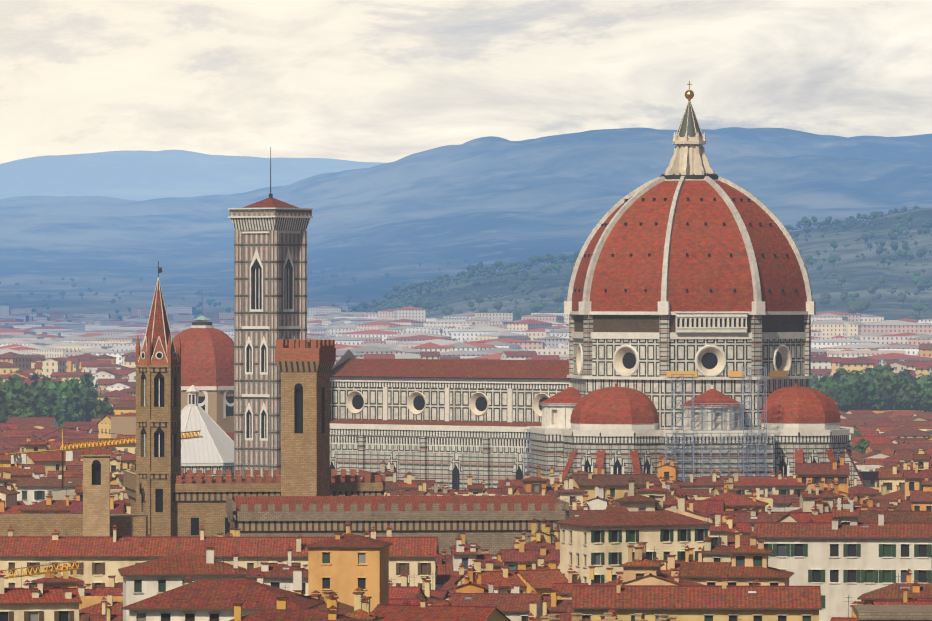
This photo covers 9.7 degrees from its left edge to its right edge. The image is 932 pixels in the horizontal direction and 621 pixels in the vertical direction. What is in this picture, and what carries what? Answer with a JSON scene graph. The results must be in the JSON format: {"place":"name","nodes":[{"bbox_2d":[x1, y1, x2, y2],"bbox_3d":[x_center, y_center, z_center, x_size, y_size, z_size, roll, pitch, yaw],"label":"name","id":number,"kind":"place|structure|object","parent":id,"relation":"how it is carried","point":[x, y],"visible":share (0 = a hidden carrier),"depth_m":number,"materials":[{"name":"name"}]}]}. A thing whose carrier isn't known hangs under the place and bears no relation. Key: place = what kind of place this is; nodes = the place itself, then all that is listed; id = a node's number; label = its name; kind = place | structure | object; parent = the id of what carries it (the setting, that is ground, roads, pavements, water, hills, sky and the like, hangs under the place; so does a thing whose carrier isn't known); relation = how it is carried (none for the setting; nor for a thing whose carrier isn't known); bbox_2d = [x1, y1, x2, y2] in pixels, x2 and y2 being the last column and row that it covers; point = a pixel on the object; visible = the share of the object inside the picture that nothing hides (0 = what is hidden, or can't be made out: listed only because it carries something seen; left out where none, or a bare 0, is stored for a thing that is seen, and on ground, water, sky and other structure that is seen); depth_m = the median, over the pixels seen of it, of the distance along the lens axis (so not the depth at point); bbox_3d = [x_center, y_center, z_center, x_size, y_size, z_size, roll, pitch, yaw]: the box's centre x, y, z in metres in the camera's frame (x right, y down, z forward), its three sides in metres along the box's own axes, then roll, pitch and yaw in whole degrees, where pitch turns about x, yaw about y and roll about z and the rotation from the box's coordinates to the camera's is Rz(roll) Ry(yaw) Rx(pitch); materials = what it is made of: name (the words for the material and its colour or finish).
{"place":"outdoors","nodes":[
{"label":"outdoors","id":0,"kind":"place"},
{"bbox_2d":[0,150,384,200],"bbox_3d":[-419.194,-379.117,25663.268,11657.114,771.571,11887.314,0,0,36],"label":"hill ridge","id":1,"kind":"structure","parent":0,"point":[139,175],"depth_m":25460.85,"materials":[{"name":"blue"}]},
{"bbox_2d":[181,383,233,476],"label":"baptistery","id":2,"kind":"structure","parent":0,"point":[212,448],"depth_m":1430.03,"materials":[{"name":"stone"}]},
{"bbox_2d":[0,433,931,554],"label":"houses","id":3,"kind":"structure","parent":0,"point":[33,485],"depth_m":1157.83,"materials":[{"name":"paint"}]},
{"bbox_2d":[0,0,931,163],"label":"sky","id":4,"kind":"structure","parent":0,"point":[383,81],"materials":[{"name":"white"}]},
{"bbox_2d":[365,208,931,320],"bbox_3d":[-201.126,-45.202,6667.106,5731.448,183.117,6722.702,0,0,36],"label":"hill","id":5,"kind":"structure","parent":0,"point":[860,273],"depth_m":6242.59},
{"label":"ground surface","id":6,"kind":"structure","parent":0,"visible":0},
{"bbox_2d":[0,449,147,535],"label":"bell gable tower","id":7,"kind":"structure","parent":6,"relation":"on","point":[96,518],"depth_m":958.57,"materials":[{"name":"stone"}]},
{"bbox_2d":[0,427,202,578],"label":"tower cranes","id":8,"kind":"object","parent":6,"relation":"on","point":[19,458],"visible":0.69,"depth_m":1122.39,"materials":[{"name":"yellow metal"}]},
{"bbox_2d":[135,261,180,535],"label":"bell tower","id":9,"kind":"structure","parent":6,"relation":"on","point":[158,414],"depth_m":1005.76,"materials":[{"name":"brown stone"}]},
{"bbox_2d":[111,316,233,437],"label":"domed church","id":10,"kind":"structure","parent":6,"relation":"on","point":[207,359],"depth_m":1688.67,"materials":[{"name":"tile"}]},
{"bbox_2d":[0,305,377,336],"bbox_3d":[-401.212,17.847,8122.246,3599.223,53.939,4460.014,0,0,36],"label":"city","id":11,"kind":"object","parent":6,"relation":"on","point":[181,317],"visible":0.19,"depth_m":7776.94,"materials":[{"name":"paint"}]},
{"bbox_2d":[228,147,312,476],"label":"bell tower","id":12,"kind":"structure","parent":6,"relation":"on","point":[270,270],"depth_m":1373.94,"materials":[{"name":"stone"}]},
{"bbox_2d":[123,339,569,554],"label":"fortified palace","id":13,"kind":"structure","parent":6,"relation":"on","point":[305,493],"depth_m":995.82,"materials":[{"name":"brown stone"}]},
{"bbox_2d":[58,508,747,598],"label":"houses","id":14,"kind":"structure","parent":6,"relation":"on","point":[538,550],"depth_m":904.21,"materials":[{"name":"paint"}]},
{"bbox_2d":[0,525,821,620],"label":"buildings","id":15,"kind":"structure","parent":6,"relation":"on","point":[101,558],"depth_m":872.98,"materials":[{"name":"paint"}]},
{"bbox_2d":[0,127,931,319],"bbox_3d":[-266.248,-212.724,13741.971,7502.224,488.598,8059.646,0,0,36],"label":"mountains","id":16,"kind":"structure","parent":6,"relation":"on","point":[486,201],"depth_m":12521.92,"materials":[{"name":"blue"}]},
{"bbox_2d":[0,475,931,620],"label":"houses","id":17,"kind":"structure","parent":6,"relation":"on","point":[847,556],"depth_m":774.11,"materials":[{"name":"paint"}]},
{"bbox_2d":[0,306,931,365],"bbox_3d":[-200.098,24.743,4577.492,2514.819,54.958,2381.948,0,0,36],"label":"city","id":18,"kind":"object","parent":6,"relation":"on","point":[409,332],"visible":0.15,"depth_m":4073.97,"materials":[{"name":"paint"}]},
{"bbox_2d":[0,343,931,486],"bbox_3d":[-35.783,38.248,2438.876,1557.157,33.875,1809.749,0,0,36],"label":"houses","id":19,"kind":"structure","parent":6,"relation":"on","point":[887,432],"depth_m":2065.72,"materials":[{"name":"paint"}]},
{"bbox_2d":[0,205,931,410],"bbox_3d":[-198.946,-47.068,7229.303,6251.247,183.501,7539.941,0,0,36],"label":"trees","id":20,"kind":"object","parent":6,"relation":"on","point":[854,306],"visible":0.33,"depth_m":6489.48,"materials":[{"name":"green plant"}]},
{"bbox_2d":[0,364,931,453],"bbox_3d":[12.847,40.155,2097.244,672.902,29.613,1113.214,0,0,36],"label":"park trees","id":21,"kind":"object","parent":6,"relation":"on","point":[876,388],"visible":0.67,"depth_m":2273.96,"materials":[{"name":"green plant"}]},
{"bbox_2d":[330,81,865,489],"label":"cathedral","id":22,"kind":"structure","parent":6,"relation":"on","point":[689,260],"depth_m":1321.73,"materials":[{"name":"stone"}]},
{"bbox_2d":[541,613,676,620],"bbox_3d":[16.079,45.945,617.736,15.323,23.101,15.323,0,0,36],"label":"roof","id":23,"kind":"structure","parent":6,"relation":"on","point":[608,617],"depth_m":620.87,"materials":[{"name":"tile"}]},
{"bbox_2d":[524,367,787,481],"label":"scaffolding","id":24,"kind":"object","parent":6,"relation":"on","point":[683,374],"visible":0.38,"depth_m":1302.00,"materials":[{"name":"grey metal"}]},
{"bbox_2d":[853,605,931,620],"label":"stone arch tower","id":25,"kind":"structure","parent":6,"relation":"on","point":[893,612],"depth_m":604.35,"materials":[{"name":"stone"}]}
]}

